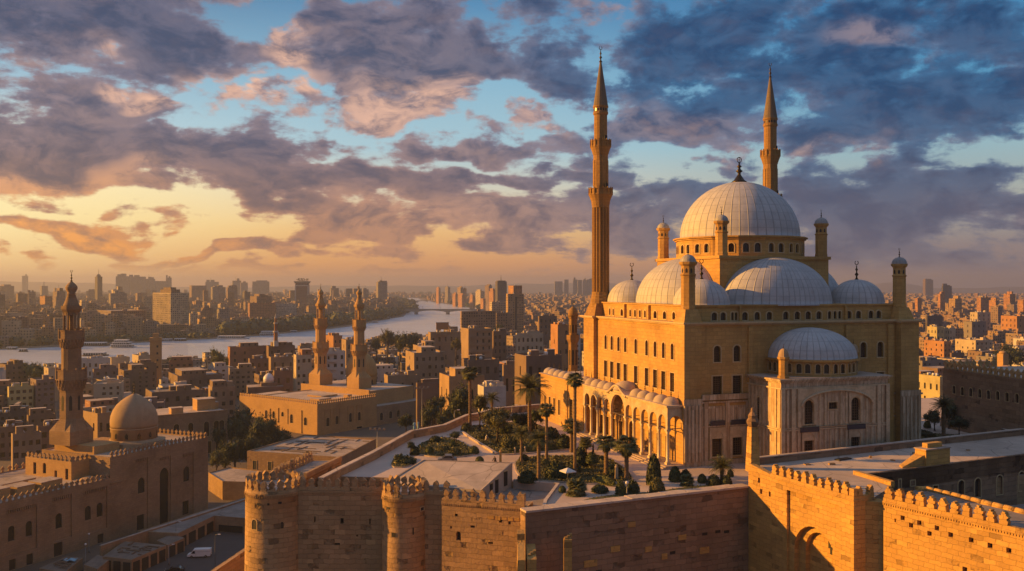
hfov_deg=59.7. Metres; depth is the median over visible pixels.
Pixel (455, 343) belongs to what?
tree
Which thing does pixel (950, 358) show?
town house
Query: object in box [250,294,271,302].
apartment building
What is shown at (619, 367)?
window
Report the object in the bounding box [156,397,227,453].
arched building
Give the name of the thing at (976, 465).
terrace building
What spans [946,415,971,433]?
tree
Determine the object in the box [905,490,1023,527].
wall walk
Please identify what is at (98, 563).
building
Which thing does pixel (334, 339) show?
apartment building
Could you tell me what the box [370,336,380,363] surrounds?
tree
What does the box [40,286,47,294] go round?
apartment building
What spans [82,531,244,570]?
street
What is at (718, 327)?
great mosque
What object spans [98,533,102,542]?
doorway
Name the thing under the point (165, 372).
town house
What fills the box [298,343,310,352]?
apartment building
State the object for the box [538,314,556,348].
apartment building
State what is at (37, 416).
apartment building
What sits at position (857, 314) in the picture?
window
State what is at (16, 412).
apartment building
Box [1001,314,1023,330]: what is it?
apartment building
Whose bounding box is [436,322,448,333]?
billboard
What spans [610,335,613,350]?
window
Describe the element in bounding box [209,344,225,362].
tree
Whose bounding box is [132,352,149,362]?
apartment building
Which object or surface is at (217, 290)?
apartment building
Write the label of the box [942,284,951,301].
apartment building
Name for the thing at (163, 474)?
window
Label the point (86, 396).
town house
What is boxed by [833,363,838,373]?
window
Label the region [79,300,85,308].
apartment building
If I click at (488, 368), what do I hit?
apartment building
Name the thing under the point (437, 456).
garden bed
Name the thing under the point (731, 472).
bush
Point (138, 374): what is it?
town house
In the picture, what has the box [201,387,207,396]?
town house
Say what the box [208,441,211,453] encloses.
window
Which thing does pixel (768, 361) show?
window
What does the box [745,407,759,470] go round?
stone pillar
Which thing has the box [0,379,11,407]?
town house
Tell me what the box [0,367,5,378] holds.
town house
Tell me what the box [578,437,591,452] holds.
palm tree
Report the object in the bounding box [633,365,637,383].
window
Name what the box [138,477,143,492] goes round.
window
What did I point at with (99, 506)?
window
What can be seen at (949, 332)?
apartment building
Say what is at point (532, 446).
bush
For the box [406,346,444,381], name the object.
apartment building
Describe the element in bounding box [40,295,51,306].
apartment building
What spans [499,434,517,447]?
bush
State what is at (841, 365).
window
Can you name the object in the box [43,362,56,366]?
town house
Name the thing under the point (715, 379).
window
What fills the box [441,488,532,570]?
square tower
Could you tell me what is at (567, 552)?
stone pier
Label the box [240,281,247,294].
apartment building
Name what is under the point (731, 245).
window
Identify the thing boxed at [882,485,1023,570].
gate wall
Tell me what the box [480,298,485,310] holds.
apartment building
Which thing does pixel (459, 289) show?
apartment building
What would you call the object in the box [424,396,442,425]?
tree
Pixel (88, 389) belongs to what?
town house
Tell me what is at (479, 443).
kerb wall
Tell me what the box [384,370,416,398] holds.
apartment building
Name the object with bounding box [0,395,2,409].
town house
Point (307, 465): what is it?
flat roofed building
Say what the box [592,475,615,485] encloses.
bush
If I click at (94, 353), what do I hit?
river boat
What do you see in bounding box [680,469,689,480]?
bush
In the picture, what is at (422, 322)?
river water
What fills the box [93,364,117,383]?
apartment building
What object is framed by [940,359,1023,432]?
crenellated building
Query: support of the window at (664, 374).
in the great mosque at (718, 327)
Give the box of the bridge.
[403,306,483,313]
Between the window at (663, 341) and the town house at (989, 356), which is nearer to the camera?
the window at (663, 341)
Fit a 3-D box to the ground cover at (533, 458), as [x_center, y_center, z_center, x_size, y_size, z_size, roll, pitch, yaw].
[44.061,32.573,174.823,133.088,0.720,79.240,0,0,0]
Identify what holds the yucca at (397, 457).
on the garden bed at (398, 466)
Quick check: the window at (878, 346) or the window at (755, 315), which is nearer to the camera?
the window at (755, 315)
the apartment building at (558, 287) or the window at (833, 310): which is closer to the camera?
the window at (833, 310)
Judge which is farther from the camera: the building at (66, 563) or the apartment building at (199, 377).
the apartment building at (199, 377)
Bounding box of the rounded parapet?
[915,486,1023,513]
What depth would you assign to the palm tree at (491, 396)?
219.74 m
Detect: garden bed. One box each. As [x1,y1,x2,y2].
[391,456,416,467]
[417,437,475,457]
[466,422,569,454]
[514,454,633,484]
[584,485,708,499]
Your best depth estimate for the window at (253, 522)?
141.33 m
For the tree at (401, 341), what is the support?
on the ground at (382, 436)
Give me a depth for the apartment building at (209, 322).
1367.60 m
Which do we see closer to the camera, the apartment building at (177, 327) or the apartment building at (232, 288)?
the apartment building at (177, 327)
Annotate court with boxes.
[489,488,548,505]
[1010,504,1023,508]
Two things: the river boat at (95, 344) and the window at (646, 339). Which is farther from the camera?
the river boat at (95, 344)
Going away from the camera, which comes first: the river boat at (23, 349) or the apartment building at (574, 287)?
the river boat at (23, 349)
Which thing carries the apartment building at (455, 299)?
on the ground at (382, 436)
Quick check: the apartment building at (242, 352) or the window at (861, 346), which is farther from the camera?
the apartment building at (242, 352)
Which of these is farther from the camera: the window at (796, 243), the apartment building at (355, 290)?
the apartment building at (355, 290)
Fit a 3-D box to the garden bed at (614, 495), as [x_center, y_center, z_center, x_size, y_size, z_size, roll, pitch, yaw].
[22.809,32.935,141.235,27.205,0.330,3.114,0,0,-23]
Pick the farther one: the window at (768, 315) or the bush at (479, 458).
the window at (768, 315)
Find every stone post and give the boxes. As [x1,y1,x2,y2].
[499,450,501,461]
[615,464,617,478]
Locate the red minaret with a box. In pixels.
[273,314,278,345]
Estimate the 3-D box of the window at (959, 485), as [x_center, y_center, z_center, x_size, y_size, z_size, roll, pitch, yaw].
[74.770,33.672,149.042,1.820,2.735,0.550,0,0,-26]
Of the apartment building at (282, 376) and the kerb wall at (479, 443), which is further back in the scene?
the apartment building at (282, 376)
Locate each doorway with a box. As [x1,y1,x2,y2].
[9,559,14,570]
[27,553,31,564]
[54,542,61,556]
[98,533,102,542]
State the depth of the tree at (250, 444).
350.61 m
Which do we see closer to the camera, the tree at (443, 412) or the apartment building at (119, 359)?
the tree at (443, 412)
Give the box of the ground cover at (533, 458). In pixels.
[391,423,959,499]
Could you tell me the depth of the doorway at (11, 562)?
228.99 m
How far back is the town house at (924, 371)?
513.88 m
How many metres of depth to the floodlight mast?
189.94 m
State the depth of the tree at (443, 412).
284.39 m
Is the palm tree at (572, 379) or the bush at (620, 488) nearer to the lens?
the bush at (620, 488)
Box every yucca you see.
[394,452,404,462]
[565,476,587,496]
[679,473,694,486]
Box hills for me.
[0,281,1023,292]
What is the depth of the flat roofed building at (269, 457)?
348.39 m
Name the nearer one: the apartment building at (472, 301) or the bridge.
the bridge
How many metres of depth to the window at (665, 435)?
168.74 m
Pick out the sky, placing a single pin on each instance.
(191, 142)
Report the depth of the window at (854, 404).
162.60 m
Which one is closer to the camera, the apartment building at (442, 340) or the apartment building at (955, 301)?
the apartment building at (442, 340)
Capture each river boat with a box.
[6,347,17,349]
[19,348,27,351]
[82,352,108,355]
[83,342,109,345]
[110,339,136,347]
[174,338,186,340]
[217,335,249,338]
[259,331,280,335]
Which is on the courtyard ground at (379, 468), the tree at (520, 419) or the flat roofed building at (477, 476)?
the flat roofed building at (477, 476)
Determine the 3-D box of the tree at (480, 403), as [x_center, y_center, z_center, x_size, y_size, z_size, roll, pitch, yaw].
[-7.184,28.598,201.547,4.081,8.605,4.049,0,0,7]
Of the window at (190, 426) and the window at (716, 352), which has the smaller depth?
the window at (716, 352)
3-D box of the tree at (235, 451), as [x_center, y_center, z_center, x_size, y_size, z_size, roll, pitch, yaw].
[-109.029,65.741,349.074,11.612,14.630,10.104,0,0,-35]
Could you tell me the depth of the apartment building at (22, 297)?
1906.67 m
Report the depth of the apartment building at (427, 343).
644.12 m
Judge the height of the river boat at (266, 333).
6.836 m
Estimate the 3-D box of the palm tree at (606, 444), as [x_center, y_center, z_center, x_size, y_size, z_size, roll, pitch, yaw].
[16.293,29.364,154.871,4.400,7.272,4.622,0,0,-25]
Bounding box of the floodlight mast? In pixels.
[369,428,384,447]
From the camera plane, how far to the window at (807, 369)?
161.76 m
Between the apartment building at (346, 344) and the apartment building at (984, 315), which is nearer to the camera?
the apartment building at (346, 344)
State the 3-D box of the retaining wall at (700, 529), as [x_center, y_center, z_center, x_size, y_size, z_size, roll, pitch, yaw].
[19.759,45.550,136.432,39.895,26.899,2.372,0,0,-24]
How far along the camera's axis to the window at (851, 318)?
176.07 m
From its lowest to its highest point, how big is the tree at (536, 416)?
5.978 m
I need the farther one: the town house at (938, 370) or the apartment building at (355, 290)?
the apartment building at (355, 290)
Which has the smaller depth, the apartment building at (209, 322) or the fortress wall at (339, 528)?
the fortress wall at (339, 528)
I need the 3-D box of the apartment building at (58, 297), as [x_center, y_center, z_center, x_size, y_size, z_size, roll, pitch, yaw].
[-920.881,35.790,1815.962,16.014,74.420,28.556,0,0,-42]
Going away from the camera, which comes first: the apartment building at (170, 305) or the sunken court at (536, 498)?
the sunken court at (536, 498)
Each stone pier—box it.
[517,529,524,570]
[526,544,536,570]
[563,533,571,570]
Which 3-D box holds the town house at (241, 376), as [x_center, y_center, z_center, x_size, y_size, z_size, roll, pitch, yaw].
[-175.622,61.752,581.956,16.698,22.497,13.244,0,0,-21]
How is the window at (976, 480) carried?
in the terrace building at (976, 465)
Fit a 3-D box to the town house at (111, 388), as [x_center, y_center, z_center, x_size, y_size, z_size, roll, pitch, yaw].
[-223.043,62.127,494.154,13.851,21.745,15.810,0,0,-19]
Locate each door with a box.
[495,478,498,493]
[504,470,507,485]
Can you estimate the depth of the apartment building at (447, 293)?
3704.00 m
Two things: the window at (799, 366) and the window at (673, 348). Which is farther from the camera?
the window at (673, 348)
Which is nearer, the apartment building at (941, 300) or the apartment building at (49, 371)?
the apartment building at (49, 371)
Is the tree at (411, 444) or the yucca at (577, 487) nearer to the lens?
the yucca at (577, 487)
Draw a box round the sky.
[0,0,1023,287]
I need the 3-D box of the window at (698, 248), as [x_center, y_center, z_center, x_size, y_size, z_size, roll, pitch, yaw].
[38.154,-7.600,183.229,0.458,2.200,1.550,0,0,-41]
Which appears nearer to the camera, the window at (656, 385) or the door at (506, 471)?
the door at (506, 471)
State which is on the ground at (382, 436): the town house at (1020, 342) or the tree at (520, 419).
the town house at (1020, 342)
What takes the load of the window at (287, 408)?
in the twin minaret mosque at (323, 403)
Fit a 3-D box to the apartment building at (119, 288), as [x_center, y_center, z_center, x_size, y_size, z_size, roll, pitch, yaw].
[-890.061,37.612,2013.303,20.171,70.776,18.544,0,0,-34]
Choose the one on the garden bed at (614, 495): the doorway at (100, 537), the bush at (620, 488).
the bush at (620, 488)
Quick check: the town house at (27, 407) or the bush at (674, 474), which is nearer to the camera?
the bush at (674, 474)
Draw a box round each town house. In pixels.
[0,359,27,384]
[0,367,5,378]
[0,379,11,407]
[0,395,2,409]
[14,402,30,423]
[30,374,54,412]
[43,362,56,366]
[83,383,92,395]
[83,394,93,403]
[83,398,114,411]
[93,378,123,401]
[94,375,129,391]
[119,363,149,396]
[124,392,140,397]
[144,396,164,408]
[158,377,168,383]
[158,381,186,387]
[162,363,168,369]
[162,368,168,377]
[169,355,192,371]
[192,358,201,365]
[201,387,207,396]
[202,352,211,361]
[206,356,210,367]
[209,362,232,380]
[229,363,256,398]
[254,370,272,384]
[376,364,394,382]
[377,356,394,366]
[382,355,397,363]
[398,361,405,369]
[499,361,505,380]
[506,344,515,354]
[578,356,580,370]
[580,344,583,369]
[582,351,583,370]
[919,356,944,369]
[919,370,942,375]
[922,366,943,374]
[937,357,965,359]
[968,349,998,359]
[976,353,996,364]
[1009,345,1023,351]
[1013,337,1023,345]
[1016,341,1023,344]
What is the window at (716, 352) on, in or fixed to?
in the great mosque at (718, 327)
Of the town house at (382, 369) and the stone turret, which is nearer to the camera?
the stone turret
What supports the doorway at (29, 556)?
in the domed mosque at (77, 483)
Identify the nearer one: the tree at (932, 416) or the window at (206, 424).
the tree at (932, 416)
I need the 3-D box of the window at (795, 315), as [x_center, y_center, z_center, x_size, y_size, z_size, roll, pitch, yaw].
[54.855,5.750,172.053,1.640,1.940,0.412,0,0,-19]
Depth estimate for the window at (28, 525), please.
233.53 m
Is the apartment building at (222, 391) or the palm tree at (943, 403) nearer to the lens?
the palm tree at (943, 403)
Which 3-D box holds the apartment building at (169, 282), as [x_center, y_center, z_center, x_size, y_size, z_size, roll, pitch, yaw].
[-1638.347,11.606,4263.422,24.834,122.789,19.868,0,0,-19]
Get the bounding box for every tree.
[21,361,49,379]
[208,449,224,469]
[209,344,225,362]
[210,425,225,445]
[213,439,230,467]
[220,435,246,466]
[225,405,255,440]
[242,432,261,460]
[247,414,270,445]
[250,411,280,443]
[273,425,292,442]
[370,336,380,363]
[378,328,396,363]
[394,331,409,369]
[397,412,413,431]
[406,332,419,349]
[407,441,414,454]
[419,406,432,427]
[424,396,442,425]
[433,393,447,424]
[435,406,454,424]
[436,414,449,424]
[446,380,474,418]
[447,431,461,443]
[450,337,460,366]
[460,365,478,425]
[471,394,488,430]
[477,406,512,442]
[486,392,500,408]
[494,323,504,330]
[498,422,513,434]
[508,411,532,426]
[509,373,550,438]
[511,424,531,461]
[526,429,551,478]
[531,407,543,430]
[537,403,555,458]
[560,418,580,452]
[565,372,584,474]
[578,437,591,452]
[596,434,616,474]
[611,433,638,479]
[708,454,734,480]
[921,408,941,430]
[930,395,955,436]
[946,404,957,428]
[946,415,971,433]
[992,342,1023,365]
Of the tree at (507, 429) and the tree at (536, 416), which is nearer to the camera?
the tree at (507, 429)
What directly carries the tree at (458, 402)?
on the ground at (382, 436)
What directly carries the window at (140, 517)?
in the domed mosque at (77, 483)
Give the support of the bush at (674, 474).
on the courtyard ground at (379, 468)
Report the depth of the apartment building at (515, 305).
1153.80 m
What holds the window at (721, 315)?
in the great mosque at (718, 327)
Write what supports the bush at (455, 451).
on the garden bed at (437, 456)
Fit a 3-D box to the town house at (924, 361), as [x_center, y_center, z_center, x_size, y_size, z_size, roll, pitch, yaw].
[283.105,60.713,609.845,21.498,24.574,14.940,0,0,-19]
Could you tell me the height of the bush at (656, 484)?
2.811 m
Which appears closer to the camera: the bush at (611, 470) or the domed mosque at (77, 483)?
the bush at (611, 470)
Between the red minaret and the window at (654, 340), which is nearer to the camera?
the window at (654, 340)
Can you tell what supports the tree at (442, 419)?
on the courtyard ground at (379, 468)
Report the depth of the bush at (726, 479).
145.75 m
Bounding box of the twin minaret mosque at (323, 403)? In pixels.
[239,284,415,434]
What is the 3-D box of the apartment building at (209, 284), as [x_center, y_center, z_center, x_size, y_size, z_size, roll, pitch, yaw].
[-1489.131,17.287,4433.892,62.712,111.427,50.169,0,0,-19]
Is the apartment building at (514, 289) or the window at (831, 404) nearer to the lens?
the window at (831, 404)
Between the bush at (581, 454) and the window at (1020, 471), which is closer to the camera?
the window at (1020, 471)
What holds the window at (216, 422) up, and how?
in the arched building at (204, 414)
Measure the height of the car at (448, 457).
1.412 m
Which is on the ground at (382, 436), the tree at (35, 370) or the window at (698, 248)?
the tree at (35, 370)
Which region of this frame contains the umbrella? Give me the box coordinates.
[559,468,575,472]
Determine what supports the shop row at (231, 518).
on the street
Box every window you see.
[8,526,13,541]
[26,521,30,535]
[56,513,60,528]
[85,506,89,519]
[97,503,101,516]
[137,514,142,529]
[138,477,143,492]
[160,468,167,523]
[173,424,178,433]
[183,466,188,481]
[183,500,187,514]
[188,423,193,435]
[204,421,209,436]
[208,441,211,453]
[214,420,218,430]
[219,420,224,429]
[251,519,256,530]
[252,460,256,469]
[268,461,271,470]
[287,408,288,424]
[326,417,329,426]
[335,415,338,424]
[569,325,576,364]
[569,398,572,417]
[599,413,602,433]
[604,359,607,377]
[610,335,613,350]
[610,360,613,378]
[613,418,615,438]
[616,362,620,380]
[617,336,619,351]
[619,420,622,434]
[623,363,627,380]
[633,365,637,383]
[634,338,637,354]
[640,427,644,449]
[644,367,648,386]
[645,339,648,356]
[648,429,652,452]
[653,310,657,318]
[653,340,656,357]
[653,368,657,388]
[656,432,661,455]
[661,341,665,358]
[661,370,665,390]
[662,310,666,319]
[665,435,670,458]
[670,342,674,360]
[670,372,674,392]
[694,243,700,253]
[703,243,709,253]
[710,311,717,321]
[711,375,722,393]
[712,438,722,457]
[713,345,721,362]
[719,311,726,321]
[728,242,734,252]
[730,311,734,320]
[731,374,742,392]
[732,437,742,456]
[733,344,740,362]
[734,311,738,320]
[742,242,749,252]
[742,311,748,320]
[753,311,760,320]
[754,242,761,252]
[757,396,761,421]
[766,311,772,320]
[768,242,774,252]
[768,361,771,370]
[778,242,784,252]
[782,310,789,320]
[788,362,791,372]
[793,310,800,319]
[795,243,799,253]
[796,363,801,373]
[804,310,811,319]
[804,363,810,373]
[804,440,813,450]
[805,399,813,424]
[815,310,822,319]
[815,363,820,373]
[823,363,829,374]
[827,310,831,319]
[828,401,837,409]
[833,310,837,319]
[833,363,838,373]
[837,310,841,319]
[840,363,845,373]
[848,310,852,319]
[851,396,859,421]
[851,437,860,445]
[855,310,861,319]
[859,341,866,358]
[867,310,873,318]
[875,309,881,318]
[876,341,883,357]
[957,479,964,494]
[974,477,981,497]
[996,474,1002,495]
[1005,392,1008,401]
[1018,471,1023,491]
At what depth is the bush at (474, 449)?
174.53 m
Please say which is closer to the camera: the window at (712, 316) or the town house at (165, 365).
the window at (712, 316)
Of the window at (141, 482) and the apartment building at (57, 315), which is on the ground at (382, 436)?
the apartment building at (57, 315)
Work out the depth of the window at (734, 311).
167.55 m
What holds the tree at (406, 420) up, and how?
on the ground at (382, 436)
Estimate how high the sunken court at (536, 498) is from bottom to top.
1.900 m
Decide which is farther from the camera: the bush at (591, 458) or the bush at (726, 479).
the bush at (591, 458)
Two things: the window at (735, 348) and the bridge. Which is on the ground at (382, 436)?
the bridge
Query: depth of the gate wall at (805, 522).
131.97 m
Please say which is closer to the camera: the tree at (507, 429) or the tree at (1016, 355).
the tree at (507, 429)
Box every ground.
[0,292,1021,570]
[341,399,1023,504]
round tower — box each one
[244,469,302,570]
[381,474,425,570]
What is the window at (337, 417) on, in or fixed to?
in the twin minaret mosque at (323, 403)
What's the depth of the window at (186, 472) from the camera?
282.59 m
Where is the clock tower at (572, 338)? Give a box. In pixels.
[567,301,578,370]
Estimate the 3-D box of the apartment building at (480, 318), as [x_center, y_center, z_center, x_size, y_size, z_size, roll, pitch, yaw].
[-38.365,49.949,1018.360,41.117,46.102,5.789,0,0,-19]
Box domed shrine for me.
[247,373,283,393]
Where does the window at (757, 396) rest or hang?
in the great mosque at (718, 327)
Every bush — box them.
[399,457,416,463]
[409,446,419,454]
[425,446,433,452]
[429,436,441,441]
[435,445,449,450]
[448,448,460,454]
[449,440,455,445]
[460,422,470,431]
[469,445,479,453]
[475,431,491,438]
[475,456,483,460]
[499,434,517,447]
[510,442,558,451]
[517,470,537,483]
[519,454,528,460]
[520,419,537,430]
[541,459,549,463]
[542,426,559,438]
[544,460,569,478]
[555,433,569,447]
[558,485,565,491]
[563,460,581,471]
[576,446,587,466]
[585,451,598,463]
[591,484,608,492]
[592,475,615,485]
[606,464,622,475]
[615,480,625,494]
[626,480,639,492]
[646,453,661,484]
[649,477,665,492]
[668,466,680,481]
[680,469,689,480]
[697,473,706,482]
[706,473,720,485]
[720,475,732,484]
[727,469,733,477]
[921,429,936,436]
[923,421,930,427]
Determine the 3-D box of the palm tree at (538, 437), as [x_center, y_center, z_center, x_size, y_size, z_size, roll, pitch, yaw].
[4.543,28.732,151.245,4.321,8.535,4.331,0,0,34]
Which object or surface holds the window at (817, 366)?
in the great mosque at (718, 327)
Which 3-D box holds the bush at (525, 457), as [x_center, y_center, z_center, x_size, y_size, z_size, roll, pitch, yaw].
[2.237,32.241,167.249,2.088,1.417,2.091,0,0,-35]
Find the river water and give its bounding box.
[0,298,475,365]
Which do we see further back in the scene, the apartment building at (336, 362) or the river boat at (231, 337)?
the river boat at (231, 337)
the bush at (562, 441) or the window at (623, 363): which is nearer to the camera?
the bush at (562, 441)
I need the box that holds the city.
[0,288,1023,359]
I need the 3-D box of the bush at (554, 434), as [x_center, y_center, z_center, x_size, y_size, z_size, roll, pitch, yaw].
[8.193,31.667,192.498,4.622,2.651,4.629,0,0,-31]
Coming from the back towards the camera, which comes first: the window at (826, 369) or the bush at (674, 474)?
the window at (826, 369)
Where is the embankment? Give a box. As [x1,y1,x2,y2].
[1,321,371,348]
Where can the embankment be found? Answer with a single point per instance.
(185, 339)
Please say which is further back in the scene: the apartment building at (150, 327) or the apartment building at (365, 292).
the apartment building at (365, 292)
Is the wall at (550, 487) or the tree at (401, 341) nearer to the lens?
the wall at (550, 487)
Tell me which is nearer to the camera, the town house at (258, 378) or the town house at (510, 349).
the town house at (258, 378)
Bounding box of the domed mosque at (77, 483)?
[0,270,207,570]
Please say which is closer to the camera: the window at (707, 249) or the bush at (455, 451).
the bush at (455, 451)
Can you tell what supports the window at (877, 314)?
in the great mosque at (718, 327)
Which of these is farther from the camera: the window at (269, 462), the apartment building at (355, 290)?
the apartment building at (355, 290)
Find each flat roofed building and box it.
[208,467,261,499]
[247,434,375,476]
[269,451,341,486]
[393,460,511,497]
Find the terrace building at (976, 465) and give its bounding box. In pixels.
[760,428,1023,505]
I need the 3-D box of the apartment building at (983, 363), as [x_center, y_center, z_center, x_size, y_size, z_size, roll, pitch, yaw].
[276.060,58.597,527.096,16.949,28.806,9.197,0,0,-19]
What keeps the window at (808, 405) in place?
in the great mosque at (718, 327)
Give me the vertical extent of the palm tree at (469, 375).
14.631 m
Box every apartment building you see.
[0,284,13,297]
[0,293,4,306]
[0,405,25,425]
[0,419,22,460]
[7,382,32,407]
[11,425,41,469]
[12,316,28,328]
[16,294,27,303]
[22,274,27,292]
[27,407,55,430]
[36,419,58,448]
[39,325,50,336]
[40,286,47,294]
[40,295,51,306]
[44,363,60,400]
[47,313,62,321]
[53,288,64,307]
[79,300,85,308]
[80,318,83,326]
[82,355,110,377]
[83,406,111,438]
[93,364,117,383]
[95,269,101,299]
[97,309,145,320]
[109,291,126,304]
[110,355,129,367]
[112,286,122,292]
[116,274,129,293]
[118,359,156,387]
[129,275,145,293]
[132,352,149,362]
[143,319,156,335]
[145,384,202,407]
[146,277,154,293]
[153,287,188,323]
[155,281,165,292]
[157,323,188,333]
[166,275,171,286]
[169,367,222,387]
[189,286,206,297]
[189,312,197,324]
[197,317,216,328]
[201,305,212,316]
[205,280,218,292]
[208,379,234,416]
[211,285,224,301]
[217,304,229,320]
[226,285,236,299]
[228,342,265,366]
[232,278,240,294]
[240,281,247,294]
[243,291,249,301]
[248,302,274,318]
[248,355,268,372]
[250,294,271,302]
[252,280,268,293]
[266,341,294,357]
[269,353,293,390]
[273,367,291,391]
[275,303,296,317]
[294,348,311,390]
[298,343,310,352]
[326,332,341,349]
[327,347,344,380]
[330,286,338,296]
[342,337,353,364]
[346,288,351,296]
[353,286,361,296]
[362,288,368,296]
[376,280,386,299]
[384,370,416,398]
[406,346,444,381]
[413,340,435,349]
[416,378,438,428]
[428,329,460,366]
[436,287,440,303]
[439,366,483,412]
[445,286,449,302]
[452,292,457,306]
[457,286,462,293]
[458,293,464,306]
[460,309,495,331]
[461,325,491,357]
[461,354,498,381]
[463,288,466,302]
[470,295,474,308]
[476,289,483,308]
[478,380,505,410]
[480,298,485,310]
[485,284,491,310]
[489,288,494,310]
[490,301,505,312]
[492,328,505,360]
[495,280,506,301]
[496,311,510,329]
[502,360,514,406]
[506,293,523,332]
[508,285,521,293]
[515,349,561,405]
[516,330,542,352]
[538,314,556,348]
[551,321,568,370]
[554,281,562,294]
[564,280,568,295]
[573,278,576,295]
[577,280,581,294]
[577,329,579,355]
[583,278,585,295]
[586,278,591,295]
[915,297,921,314]
[919,372,942,397]
[923,279,932,295]
[924,338,950,357]
[925,314,942,330]
[927,324,943,339]
[938,292,944,310]
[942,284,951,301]
[944,325,955,340]
[949,296,961,311]
[950,350,963,357]
[955,337,992,353]
[964,319,985,338]
[970,310,990,330]
[972,360,996,366]
[977,296,990,310]
[989,298,997,311]
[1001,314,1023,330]
[1004,288,1014,309]
[1018,300,1023,313]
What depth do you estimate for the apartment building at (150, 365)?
630.73 m
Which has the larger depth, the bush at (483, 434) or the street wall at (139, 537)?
the street wall at (139, 537)
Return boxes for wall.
[99,499,244,555]
[211,548,244,570]
[298,476,382,570]
[318,404,540,486]
[424,479,452,570]
[461,431,497,454]
[513,479,559,504]
[520,483,748,570]
[748,463,882,570]
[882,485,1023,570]
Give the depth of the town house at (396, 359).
835.42 m
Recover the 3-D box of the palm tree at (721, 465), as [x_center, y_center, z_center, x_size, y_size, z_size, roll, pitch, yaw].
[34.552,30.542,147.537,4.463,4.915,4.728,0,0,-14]
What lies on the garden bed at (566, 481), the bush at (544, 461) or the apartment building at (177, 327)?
the bush at (544, 461)
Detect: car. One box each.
[165,565,184,570]
[437,454,456,460]
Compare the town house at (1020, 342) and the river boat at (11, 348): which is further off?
the river boat at (11, 348)
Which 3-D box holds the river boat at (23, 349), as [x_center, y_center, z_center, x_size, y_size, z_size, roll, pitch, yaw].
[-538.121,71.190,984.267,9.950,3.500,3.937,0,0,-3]
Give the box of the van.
[187,547,211,557]
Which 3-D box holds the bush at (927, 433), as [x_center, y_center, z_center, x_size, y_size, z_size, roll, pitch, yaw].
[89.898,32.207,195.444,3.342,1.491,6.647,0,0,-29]
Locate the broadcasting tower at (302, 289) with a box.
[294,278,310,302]
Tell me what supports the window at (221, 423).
in the arched building at (204, 414)
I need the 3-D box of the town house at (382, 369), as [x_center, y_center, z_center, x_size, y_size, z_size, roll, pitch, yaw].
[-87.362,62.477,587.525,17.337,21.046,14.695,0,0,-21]
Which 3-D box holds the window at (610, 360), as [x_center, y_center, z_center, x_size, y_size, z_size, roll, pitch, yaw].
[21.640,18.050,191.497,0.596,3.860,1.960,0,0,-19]
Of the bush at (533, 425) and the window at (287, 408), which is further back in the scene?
the window at (287, 408)
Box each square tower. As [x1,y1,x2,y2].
[149,333,162,385]
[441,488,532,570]
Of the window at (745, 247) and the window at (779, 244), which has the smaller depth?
the window at (745, 247)
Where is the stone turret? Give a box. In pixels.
[997,351,1008,366]
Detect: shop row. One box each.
[103,541,165,570]
[139,497,244,545]
[157,535,184,557]
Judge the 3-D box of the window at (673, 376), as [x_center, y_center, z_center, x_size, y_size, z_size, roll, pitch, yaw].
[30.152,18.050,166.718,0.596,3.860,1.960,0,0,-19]
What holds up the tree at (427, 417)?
on the ground at (382, 436)
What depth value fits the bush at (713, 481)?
146.18 m
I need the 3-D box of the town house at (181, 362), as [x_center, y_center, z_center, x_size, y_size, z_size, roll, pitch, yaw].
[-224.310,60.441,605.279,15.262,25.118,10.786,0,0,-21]
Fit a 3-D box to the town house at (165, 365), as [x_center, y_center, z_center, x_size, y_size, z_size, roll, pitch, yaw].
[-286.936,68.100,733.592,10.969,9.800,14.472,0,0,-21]
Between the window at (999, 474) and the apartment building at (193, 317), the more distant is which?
the apartment building at (193, 317)
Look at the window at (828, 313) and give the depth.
174.44 m
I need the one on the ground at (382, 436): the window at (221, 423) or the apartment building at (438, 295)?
the apartment building at (438, 295)
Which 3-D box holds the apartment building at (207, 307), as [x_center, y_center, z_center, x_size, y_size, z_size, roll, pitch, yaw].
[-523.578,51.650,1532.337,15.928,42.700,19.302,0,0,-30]
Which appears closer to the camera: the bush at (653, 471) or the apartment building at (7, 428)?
the bush at (653, 471)
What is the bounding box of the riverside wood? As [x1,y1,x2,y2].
[0,291,484,346]
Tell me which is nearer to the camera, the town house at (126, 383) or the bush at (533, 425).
the bush at (533, 425)
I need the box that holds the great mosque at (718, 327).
[539,46,923,469]
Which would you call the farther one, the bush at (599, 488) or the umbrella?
the umbrella
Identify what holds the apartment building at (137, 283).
on the ground at (382, 436)
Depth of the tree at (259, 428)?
365.07 m
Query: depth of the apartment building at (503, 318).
1043.23 m
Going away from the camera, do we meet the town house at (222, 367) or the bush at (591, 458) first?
the bush at (591, 458)
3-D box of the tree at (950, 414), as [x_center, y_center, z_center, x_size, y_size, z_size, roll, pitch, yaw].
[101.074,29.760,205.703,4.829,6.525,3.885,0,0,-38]
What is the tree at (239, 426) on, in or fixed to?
on the ground at (382, 436)

